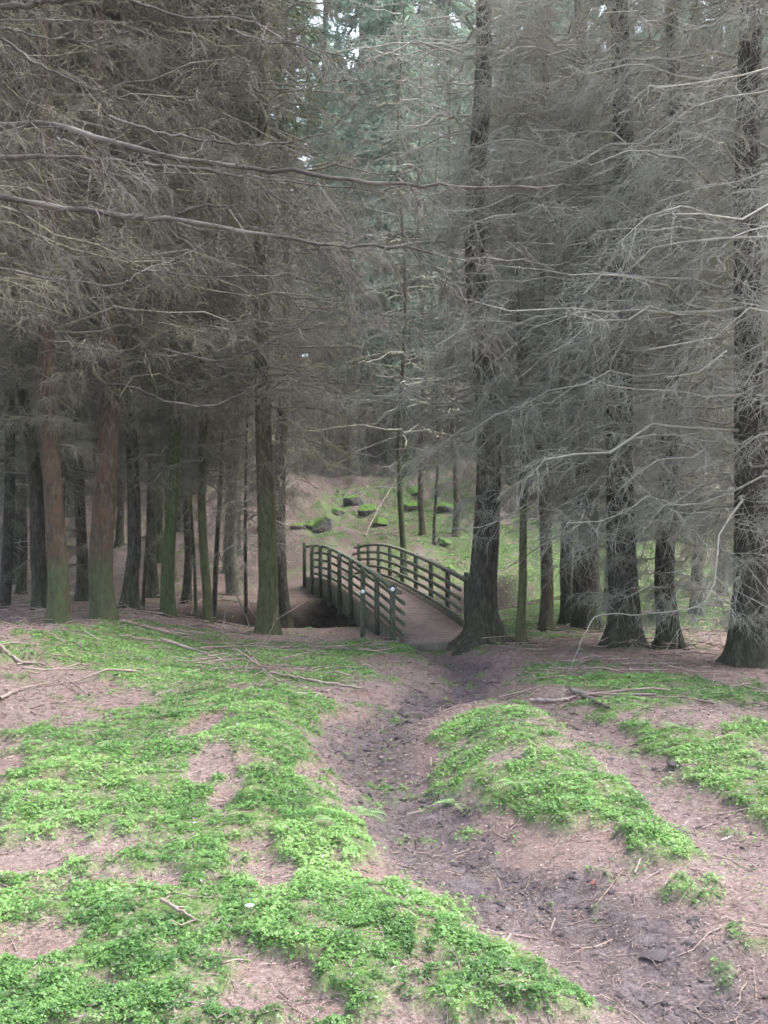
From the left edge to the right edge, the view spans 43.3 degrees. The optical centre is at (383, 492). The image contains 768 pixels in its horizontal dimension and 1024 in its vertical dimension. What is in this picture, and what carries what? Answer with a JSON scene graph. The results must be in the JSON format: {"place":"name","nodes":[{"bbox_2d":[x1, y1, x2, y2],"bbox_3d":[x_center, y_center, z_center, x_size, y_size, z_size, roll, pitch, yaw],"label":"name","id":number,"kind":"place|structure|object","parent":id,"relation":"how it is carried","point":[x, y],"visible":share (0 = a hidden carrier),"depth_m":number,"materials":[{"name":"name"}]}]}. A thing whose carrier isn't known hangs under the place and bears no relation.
{"place":"outdoors","nodes":[
{"label":"outdoors","id":0,"kind":"place"},
{"bbox_2d":[0,357,767,1023],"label":"ground","id":1,"kind":"structure","parent":0,"point":[314,615],"depth_m":5.25,"materials":[{"name":"brown soil"}]},
{"bbox_2d":[0,644,55,666],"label":"fallen branch","id":2,"kind":"object","parent":1,"relation":"on","point":[7,652],"visible":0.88,"depth_m":9.40,"materials":[{"name":"brown wood"}]},
{"bbox_2d":[0,674,61,699],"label":"fallen branch","id":3,"kind":"object","parent":1,"relation":"on","point":[14,691],"visible":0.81,"depth_m":8.13,"materials":[{"name":"brown wood"}]},
{"bbox_2d":[0,183,71,584],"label":"spruce tree","id":4,"kind":"object","parent":1,"relation":"on","point":[15,558],"visible":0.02,"depth_m":24.68,"materials":[{"name":"brown plant"}]},
{"bbox_2d":[0,152,93,566],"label":"spruce tree","id":5,"kind":"object","parent":1,"relation":"on","point":[26,484],"visible":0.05,"depth_m":21.62,"materials":[{"name":"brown plant"}]},
{"bbox_2d":[42,809,79,822],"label":"fern","id":6,"kind":"object","parent":1,"relation":"on","point":[46,812],"visible":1,"depth_m":4.57,"materials":[{"name":"green plant"}]},
{"bbox_2d":[0,195,123,594],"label":"spruce tree","id":7,"kind":"object","parent":1,"relation":"on","point":[21,588],"visible":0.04,"depth_m":22.92,"materials":[{"name":"brown plant"}]},
{"bbox_2d":[0,1,149,609],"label":"spruce tree","id":8,"kind":"object","parent":1,"relation":"on","point":[7,548],"visible":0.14,"depth_m":18.92,"materials":[{"name":"brown plant"}]},
{"bbox_2d":[2,162,162,560],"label":"spruce tree","id":9,"kind":"object","parent":1,"relation":"on","point":[95,464],"depth_m":24.24,"materials":[{"name":"brown plant"}]},
{"bbox_2d":[0,1,167,465],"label":"spruce tree","id":10,"kind":"object","parent":1,"relation":"on","point":[30,370],"visible":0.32,"depth_m":14.10,"materials":[{"name":"brown plant"}]},
{"bbox_2d":[0,0,188,598],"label":"spruce tree","id":11,"kind":"object","parent":1,"relation":"on","point":[68,479],"visible":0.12,"depth_m":18.34,"materials":[{"name":"brown plant"}]},
{"bbox_2d":[0,0,199,609],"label":"spruce tree","id":12,"kind":"object","parent":1,"relation":"on","point":[38,566],"visible":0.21,"depth_m":16.11,"materials":[{"name":"brown plant"}]},
{"bbox_2d":[71,258,149,547],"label":"spruce tree","id":13,"kind":"object","parent":1,"relation":"on","point":[119,532],"visible":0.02,"depth_m":29.62,"materials":[{"name":"brown plant"}]},
{"bbox_2d":[0,152,228,600],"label":"spruce tree","id":14,"kind":"object","parent":1,"relation":"on","point":[81,593],"visible":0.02,"depth_m":21.38,"materials":[{"name":"brown plant"}]},
{"bbox_2d":[0,0,239,357],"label":"spruce tree","id":15,"kind":"object","parent":1,"relation":"on","point":[28,193],"visible":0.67,"depth_m":11.51,"materials":[{"name":"brown plant"}]},
{"bbox_2d":[106,886,135,902],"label":"fern","id":16,"kind":"object","parent":1,"relation":"on","point":[112,889],"visible":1,"depth_m":3.75,"materials":[{"name":"green plant"}]},
{"bbox_2d":[120,361,164,562],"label":"spruce tree","id":17,"kind":"object","parent":1,"relation":"on","point":[159,555],"visible":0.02,"depth_m":27.33,"materials":[{"name":"brown plant"}]},
{"bbox_2d":[0,0,287,611],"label":"spruce tree","id":18,"kind":"object","parent":1,"relation":"on","point":[130,595],"visible":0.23,"depth_m":16.40,"materials":[{"name":"brown plant"}]},
{"bbox_2d":[36,11,258,608],"bbox_3d":[-4.734,-5.167,19.490,4.886,18.540,5.177,2,0,0],"label":"spruce tree","id":19,"kind":"object","parent":1,"relation":"on","point":[148,515],"visible":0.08,"depth_m":19.44,"materials":[{"name":"brown plant"}]},
{"bbox_2d":[121,619,192,635],"bbox_3d":[-3.321,2.101,14.282,0.990,0.548,0.709,0,0,0],"label":"fallen branch","id":20,"kind":"object","parent":1,"relation":"on","point":[135,623],"visible":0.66,"depth_m":14.17,"materials":[{"name":"brown wood"}]},
{"bbox_2d":[0,0,316,623],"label":"spruce tree","id":21,"kind":"object","parent":1,"relation":"on","point":[58,610],"visible":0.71,"depth_m":13.47,"materials":[{"name":"red plant"}]},
{"bbox_2d":[68,156,273,597],"bbox_3d":[-4.940,-6.669,21.931,5.881,18.850,6.717,0,0,-20],"label":"spruce tree","id":22,"kind":"object","parent":1,"relation":"on","point":[152,590],"visible":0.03,"depth_m":21.91,"materials":[{"name":"brown plant"}]},
{"bbox_2d":[47,0,304,618],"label":"spruce tree","id":23,"kind":"object","parent":1,"relation":"on","point":[193,559],"visible":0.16,"depth_m":18.46,"materials":[{"name":"brown plant"}]},
{"bbox_2d":[120,257,238,582],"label":"spruce tree","id":24,"kind":"object","parent":1,"relation":"on","point":[175,574],"depth_m":24.68,"materials":[{"name":"brown plant"}]},
{"bbox_2d":[160,897,201,925],"bbox_3d":[-0.656,1.558,3.576,0.309,0.138,0.323,0,0,-19],"label":"fallen branch","id":25,"kind":"object","parent":1,"relation":"on","point":[170,904],"visible":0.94,"depth_m":3.60,"materials":[{"name":"brown wood"}]},
{"bbox_2d":[0,0,362,618],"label":"spruce tree","id":26,"kind":"object","parent":1,"relation":"on","point":[167,593],"visible":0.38,"depth_m":16.07,"materials":[{"name":"brown plant"}]},
{"bbox_2d":[0,0,379,619],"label":"spruce tree","id":27,"kind":"object","parent":1,"relation":"on","point":[102,602],"visible":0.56,"depth_m":14.34,"materials":[{"name":"red plant"}]},
{"bbox_2d":[61,19,327,603],"bbox_3d":[-3.989,-6.650,21.008,6.065,18.850,6.605,0,0,-38],"label":"spruce tree","id":28,"kind":"object","parent":1,"relation":"on","point":[186,594],"visible":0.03,"depth_m":20.93,"materials":[{"name":"brown plant"}]},
{"bbox_2d":[160,638,244,668],"bbox_3d":[-2.111,1.996,11.854,0.372,0.184,2.812,0,0,-31],"label":"fallen branch","id":29,"kind":"object","parent":1,"relation":"on","point":[184,646],"visible":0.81,"depth_m":12.78,"materials":[{"name":"brown wood"}]},
{"bbox_2d":[0,0,412,623],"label":"spruce tree","id":30,"kind":"object","parent":1,"relation":"on","point":[200,466],"visible":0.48,"depth_m":16.13,"materials":[{"name":"brown plant"}]},
{"bbox_2d":[136,181,332,572],"bbox_3d":[-4.546,-6.918,26.073,6.326,18.850,6.203,0,0,0],"label":"spruce tree","id":31,"kind":"object","parent":1,"relation":"on","point":[273,404],"visible":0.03,"depth_m":25.90,"materials":[{"name":"brown plant"}]},
{"bbox_2d":[218,551,250,627],"bbox_3d":[-2.638,1.729,17.103,0.676,1.411,0.034,0,0,19],"label":"leaning stick","id":32,"kind":"object","parent":1,"relation":"on","point":[236,593],"visible":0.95,"depth_m":17.08,"materials":[{"name":"brown wood"}]},
{"bbox_2d":[190,194,304,555],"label":"spruce tree","id":33,"kind":"object","parent":1,"relation":"on","point":[240,480],"visible":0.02,"depth_m":28.07,"materials":[{"name":"brown plant"}]},
{"bbox_2d":[139,86,359,595],"bbox_3d":[-3.574,-6.556,22.807,6.034,18.780,6.480,-1,0,0],"label":"spruce tree","id":34,"kind":"object","parent":1,"relation":"on","point":[228,584],"visible":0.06,"depth_m":22.84,"materials":[{"name":"brown plant"}]},
{"bbox_2d":[158,0,341,622],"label":"spruce tree","id":35,"kind":"object","parent":1,"relation":"on","point":[215,568],"visible":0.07,"depth_m":19.94,"materials":[{"name":"brown plant"}]},
{"bbox_2d":[181,647,325,692],"bbox_3d":[-1.281,2.176,10.883,1.853,1.058,4.623,0,0,0],"label":"fallen branch","id":36,"kind":"object","parent":1,"relation":"on","point":[263,669],"visible":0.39,"depth_m":10.04,"materials":[{"name":"brown wood"}]},
{"bbox_2d":[58,0,452,634],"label":"spruce tree","id":37,"kind":"object","parent":1,"relation":"on","point":[266,466],"visible":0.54,"depth_m":16.23,"materials":[{"name":"brown plant"}]},
{"bbox_2d":[178,179,332,625],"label":"spruce tree","id":38,"kind":"object","parent":1,"relation":"on","point":[245,542],"visible":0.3,"depth_m":19.73,"materials":[{"name":"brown plant"}]},
{"bbox_2d":[206,602,310,674],"bbox_3d":[-1.609,1.902,11.371,1.315,1.290,2.524,0,0,-19],"label":"fallen branch","id":39,"kind":"object","parent":1,"relation":"on","point":[251,660],"visible":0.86,"depth_m":10.96,"materials":[{"name":"brown wood"}]},
{"bbox_2d":[201,612,345,653],"bbox_3d":[-1.670,1.944,13.176,2.299,0.500,1.044,0,0,30],"label":"fallen branch","id":40,"kind":"object","parent":1,"relation":"on","point":[257,646],"visible":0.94,"depth_m":13.34,"materials":[{"name":"brown wood"}]},
{"bbox_2d":[136,8,428,627],"bbox_3d":[-2.341,-6.138,20.784,6.747,18.850,5.905,0,0,0],"label":"spruce tree","id":41,"kind":"object","parent":1,"relation":"on","point":[286,620],"visible":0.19,"depth_m":20.90,"materials":[{"name":"brown plant"}]},
{"bbox_2d":[252,0,346,442],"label":"spruce tree","id":42,"kind":"object","parent":1,"relation":"on","point":[305,160],"visible":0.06,"depth_m":48.80,"materials":[{"name":"grey plant"}]},
{"bbox_2d":[0,0,613,403],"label":"spruce tree","id":43,"kind":"object","parent":1,"relation":"on","point":[72,131],"visible":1,"depth_m":7.26,"materials":[{"name":"grey plant"}]},
{"bbox_2d":[269,671,372,689],"bbox_3d":[-0.615,2.095,10.009,1.112,0.448,0.499,0,0,37],"label":"fallen branch","id":44,"kind":"object","parent":1,"relation":"on","point":[300,677],"visible":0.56,"depth_m":9.90,"materials":[{"name":"brown wood"}]},
{"bbox_2d":[311,516,333,532],"bbox_3d":[-1.962,1.028,30.810,0.785,0.596,0.721,0,0,-7],"label":"mossy boulder","id":45,"kind":"object","parent":1,"relation":"on","point":[318,523],"visible":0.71,"depth_m":30.55,"materials":[{"name":"stone"}]},
{"bbox_2d":[294,15,361,383],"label":"spruce tree","id":46,"kind":"object","parent":1,"relation":"on","point":[325,240],"visible":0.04,"depth_m":58.88,"materials":[{"name":"grey plant"}]},
{"bbox_2d":[311,23,354,401],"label":"spruce tree","id":47,"kind":"object","parent":1,"relation":"on","point":[332,225],"visible":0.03,"depth_m":65.02,"materials":[{"name":"grey plant"}]},
{"bbox_2d":[284,0,392,455],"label":"spruce tree","id":48,"kind":"object","parent":1,"relation":"on","point":[324,29],"visible":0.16,"depth_m":46.71,"materials":[{"name":"grey plant"}]},
{"bbox_2d":[343,495,365,506],"bbox_3d":[-1.054,0.345,34.766,0.857,0.554,1.023,0,0,-1],"label":"mossy boulder","id":49,"kind":"object","parent":1,"relation":"on","point":[349,501],"visible":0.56,"depth_m":34.41,"materials":[{"name":"stone"}]},
{"bbox_2d":[281,92,430,475],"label":"spruce tree","id":50,"kind":"object","parent":1,"relation":"on","point":[355,468],"visible":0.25,"depth_m":42.83,"materials":[{"name":"grey plant"}]},
{"bbox_2d":[0,70,720,378],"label":"wood","id":51,"kind":"object","parent":1,"relation":"on","point":[346,119],"visible":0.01,"depth_m":77.33,"materials":[{"name":"grey plant"}]},
{"bbox_2d":[296,0,426,475],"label":"spruce tree","id":52,"kind":"object","parent":1,"relation":"on","point":[363,458],"visible":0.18,"depth_m":44.78,"materials":[{"name":"grey plant"}]},
{"bbox_2d":[360,587,364,638],"bbox_3d":[-0.356,2.078,16.293,0.085,0.980,0.099,0,0,0],"label":"marker post","id":53,"kind":"object","parent":1,"relation":"on","point":[362,612],"visible":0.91,"depth_m":16.26,"materials":[{"name":"wood"}]},
{"bbox_2d":[357,504,378,515],"bbox_3d":[-0.578,0.611,33.163,0.760,0.476,0.586,0,0,-21],"label":"mossy boulder","id":54,"kind":"object","parent":1,"relation":"on","point":[362,509],"visible":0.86,"depth_m":32.95,"materials":[{"name":"plant"}]},
{"bbox_2d":[350,806,386,819],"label":"fern","id":55,"kind":"object","parent":1,"relation":"on","point":[362,808],"visible":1,"depth_m":5.12,"materials":[{"name":"green plant"}]},
{"bbox_2d":[372,517,387,526],"bbox_3d":[-0.150,0.973,31.699,0.462,0.363,0.525,0,0,-32],"label":"mossy boulder","id":56,"kind":"object","parent":1,"relation":"on","point":[379,521],"visible":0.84,"depth_m":31.59,"materials":[{"name":"plant"}]},
{"bbox_2d":[0,462,767,1023],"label":"clover carpet","id":57,"kind":"object","parent":1,"relation":"on","point":[106,992],"visible":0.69,"depth_m":4.47,"materials":[{"name":"green plant"}]},
{"bbox_2d":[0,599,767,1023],"bbox_3d":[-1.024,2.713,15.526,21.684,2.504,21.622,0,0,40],"label":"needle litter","id":58,"kind":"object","parent":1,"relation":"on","point":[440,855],"visible":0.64,"depth_m":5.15,"materials":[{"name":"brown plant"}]},
{"bbox_2d":[0,400,767,1023],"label":"woodland brash","id":59,"kind":"object","parent":1,"relation":"on","point":[220,628],"visible":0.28,"depth_m":10.75,"materials":[{"name":"brown wood"}]},
{"bbox_2d":[303,543,468,651],"bbox_3d":[-0.258,2.011,20.785,1.719,1.629,10.271,0,0,-14],"label":"footbridge","id":60,"kind":"object","parent":1,"relation":"on","point":[400,610],"visible":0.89,"depth_m":18.64,"materials":[{"name":"wood"}]},
{"bbox_2d":[319,108,455,463],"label":"spruce tree","id":61,"kind":"object","parent":1,"relation":"on","point":[387,455],"visible":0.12,"depth_m":45.81,"materials":[{"name":"grey plant"}]},
{"bbox_2d":[320,1,460,450],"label":"spruce tree","id":62,"kind":"object","parent":1,"relation":"on","point":[373,241],"visible":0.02,"depth_m":47.74,"materials":[{"name":"grey plant"}]},
{"bbox_2d":[272,0,513,576],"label":"spruce tree","id":63,"kind":"object","parent":1,"relation":"on","point":[400,505],"visible":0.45,"depth_m":25.47,"materials":[{"name":"grey plant"}]},
{"bbox_2d":[329,0,465,478],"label":"spruce tree","id":64,"kind":"object","parent":1,"relation":"on","point":[383,13],"visible":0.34,"depth_m":43.23,"materials":[{"name":"green plant"}]},
{"bbox_2d":[344,0,462,459],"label":"spruce tree","id":65,"kind":"object","parent":1,"relation":"on","point":[412,440],"visible":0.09,"depth_m":45.59,"materials":[{"name":"green plant"}]},
{"bbox_2d":[403,501,417,511],"bbox_3d":[0.970,0.497,34.834,0.662,0.447,0.548,0,0,12],"label":"mossy boulder","id":66,"kind":"object","parent":1,"relation":"on","point":[410,506],"visible":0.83,"depth_m":34.68,"materials":[{"name":"plant"}]},
{"bbox_2d":[308,25,514,535],"bbox_3d":[1.346,-6.745,30.873,7.328,16.965,7.086,0,0,-27],"label":"spruce tree","id":67,"kind":"object","parent":1,"relation":"on","point":[422,526],"visible":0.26,"depth_m":30.44,"materials":[{"name":"grey plant"}]},
{"bbox_2d":[391,0,456,417],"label":"spruce tree","id":68,"kind":"object","parent":1,"relation":"on","point":[418,10],"visible":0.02,"depth_m":48.51,"materials":[{"name":"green plant"}]},
{"bbox_2d":[331,0,529,536],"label":"spruce tree","id":69,"kind":"object","parent":1,"relation":"on","point":[458,532],"visible":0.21,"depth_m":29.90,"materials":[{"name":"grey plant"}]},
{"bbox_2d":[430,51,438,545],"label":"spruce tree","id":70,"kind":"object","parent":1,"relation":"on","point":[434,519],"visible":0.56,"depth_m":28.97,"materials":[{"name":"plant"}]},
{"bbox_2d":[385,0,500,455],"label":"spruce tree","id":71,"kind":"object","parent":1,"relation":"on","point":[448,5],"visible":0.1,"depth_m":45.78,"materials":[{"name":"green plant"}]},
{"bbox_2d":[433,502,453,511],"bbox_3d":[2.145,0.524,33.006,0.914,0.412,0.619,0,0,-39],"label":"mossy boulder","id":72,"kind":"object","parent":1,"relation":"on","point":[441,507],"visible":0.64,"depth_m":32.72,"materials":[{"name":"stone"}]},
{"bbox_2d":[404,1,488,428],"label":"spruce tree","id":73,"kind":"object","parent":1,"relation":"on","point":[439,140],"visible":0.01,"depth_m":49.83,"materials":[{"name":"green plant"}]},
{"bbox_2d":[273,0,653,655],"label":"spruce tree","id":74,"kind":"object","parent":1,"relation":"on","point":[483,618],"visible":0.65,"depth_m":15.37,"materials":[{"name":"grey plant"}]},
{"bbox_2d":[434,1,492,411],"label":"spruce tree","id":75,"kind":"object","parent":1,"relation":"on","point":[472,77],"depth_m":56.49,"materials":[{"name":"green plant"}]},
{"bbox_2d":[441,1,495,406],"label":"spruce tree","id":76,"kind":"object","parent":1,"relation":"on","point":[473,19],"depth_m":58.61,"materials":[{"name":"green plant"}]},
{"bbox_2d":[456,0,525,371],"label":"spruce tree","id":77,"kind":"object","parent":1,"relation":"on","point":[499,92],"visible":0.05,"depth_m":47.67,"materials":[{"name":"green plant"}]},
{"bbox_2d":[432,90,567,484],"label":"spruce tree","id":78,"kind":"object","parent":1,"relation":"on","point":[510,483],"visible":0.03,"depth_m":38.31,"materials":[{"name":"grey plant"}]},
{"bbox_2d":[443,90,563,500],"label":"spruce tree","id":79,"kind":"object","parent":1,"relation":"on","point":[511,360],"visible":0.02,"depth_m":36.19,"materials":[{"name":"grey plant"}]},
{"bbox_2d":[493,776,535,791],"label":"fern","id":80,"kind":"object","parent":1,"relation":"on","point":[513,782],"visible":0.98,"depth_m":5.41,"materials":[{"name":"green plant"}]},
{"bbox_2d":[429,0,610,645],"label":"spruce tree","id":81,"kind":"object","parent":1,"relation":"on","point":[520,635],"visible":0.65,"depth_m":14.92,"materials":[{"name":"grey plant"}]},
{"bbox_2d":[486,0,558,332],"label":"spruce tree","id":82,"kind":"object","parent":1,"relation":"on","point":[519,77],"depth_m":50.14,"materials":[{"name":"green plant"}]},
{"bbox_2d":[487,0,572,381],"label":"spruce tree","id":83,"kind":"object","parent":1,"relation":"on","point":[550,80],"visible":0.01,"depth_m":46.14,"materials":[{"name":"green plant"}]},
{"bbox_2d":[318,662,767,1023],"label":"mud clods","id":84,"kind":"object","parent":1,"relation":"on","point":[658,954],"visible":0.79,"depth_m":4.28,"materials":[{"name":"brown soil"}]},
{"bbox_2d":[356,0,730,631],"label":"spruce tree","id":85,"kind":"object","parent":1,"relation":"on","point":[546,615],"visible":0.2,"depth_m":16.86,"materials":[{"name":"grey plant"}]},
{"bbox_2d":[529,682,576,702],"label":"fallen branch","id":86,"kind":"object","parent":1,"relation":"on","point":[546,700],"visible":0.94,"depth_m":9.06,"materials":[{"name":"brown wood"}]},
{"bbox_2d":[394,2,733,624],"bbox_3d":[3.698,-6.577,18.191,6.776,18.850,7.064,2,0,0],"label":"spruce tree","id":87,"kind":"object","parent":1,"relation":"on","point":[565,615],"visible":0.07,"depth_m":18.09,"materials":[{"name":"plant"}]},
{"bbox_2d":[393,0,767,648],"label":"spruce tree","id":88,"kind":"object","parent":1,"relation":"on","point":[625,628],"visible":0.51,"depth_m":14.29,"materials":[{"name":"grey plant"}]},
{"bbox_2d":[409,0,767,630],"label":"spruce tree","id":89,"kind":"object","parent":1,"relation":"on","point":[580,619],"visible":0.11,"depth_m":17.15,"materials":[{"name":"grey plant"}]},
{"bbox_2d":[569,687,609,708],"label":"fallen branch","id":90,"kind":"object","parent":1,"relation":"on","point":[582,695],"visible":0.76,"depth_m":8.81,"materials":[{"name":"grey wood"}]},
{"bbox_2d":[425,0,767,672],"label":"spruce tree","id":91,"kind":"object","parent":1,"relation":"on","point":[746,643],"visible":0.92,"depth_m":11.91,"materials":[{"name":"grey plant"}]},
{"bbox_2d":[432,0,767,650],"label":"spruce tree","id":92,"kind":"object","parent":1,"relation":"on","point":[662,584],"visible":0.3,"depth_m":14.31,"materials":[{"name":"grey plant"}]},
{"bbox_2d":[487,0,762,608],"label":"spruce tree","id":93,"kind":"object","parent":1,"relation":"on","point":[605,588],"visible":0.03,"depth_m":20.31,"materials":[{"name":"brown plant"}]},
{"bbox_2d":[631,1,662,138],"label":"spruce tree","id":94,"kind":"object","parent":1,"relation":"on","point":[646,35],"depth_m":52.77,"materials":[{"name":"green plant"}]},
{"bbox_2d":[551,3,767,614],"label":"spruce tree","id":95,"kind":"object","parent":1,"relation":"on","point":[696,576],"visible":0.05,"depth_m":19.42,"materials":[{"name":"grey plant"}]},
{"bbox_2d":[553,0,767,647],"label":"spruce tree","id":96,"kind":"object","parent":1,"relation":"on","point":[708,116],"visible":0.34,"depth_m":12.77,"materials":[{"name":"grey plant"}]},
{"bbox_2d":[620,652,701,667],"bbox_3d":[3.479,2.119,11.613,1.082,0.408,0.723,0,0,-34],"label":"fallen branch","id":97,"kind":"object","parent":1,"relation":"on","point":[660,663],"visible":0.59,"depth_m":11.66,"materials":[{"name":"brown wood"}]},
{"bbox_2d":[638,2,709,353],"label":"spruce tree","id":98,"kind":"object","parent":1,"relation":"on","point":[684,68],"depth_m":48.20,"materials":[{"name":"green plant"}]},
{"bbox_2d":[601,0,767,558],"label":"spruce tree","id":99,"kind":"object","parent":1,"relation":"on","point":[746,236],"visible":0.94,"depth_m":10.26,"materials":[{"name":"grey plant"}]},
{"bbox_2d":[691,0,727,424],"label":"spruce tree","id":100,"kind":"object","parent":1,"relation":"on","point":[711,62],"visible":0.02,"depth_m":50.05,"materials":[{"name":"grey plant"}]},
{"bbox_2d":[667,2,767,596],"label":"spruce tree","id":101,"kind":"object","parent":1,"relation":"on","point":[721,561],"depth_m":22.84,"materials":[{"name":"grey plant"}]},
{"bbox_2d":[700,6,767,376],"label":"spruce tree","id":102,"kind":"object","parent":1,"relation":"on","point":[760,171],"visible":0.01,"depth_m":43.14,"materials":[{"name":"grey plant"}]},
{"bbox_2d":[270,0,764,355],"label":"sky","id":103,"kind":"structure","parent":0,"point":[351,34],"materials":[{"name":"white"}]},
{"bbox_2d":[505,576,730,608],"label":"stream water","id":104,"kind":"structure","parent":0,"point":[556,598],"depth_m":25.59,"materials":[{"name":"black liquid"}]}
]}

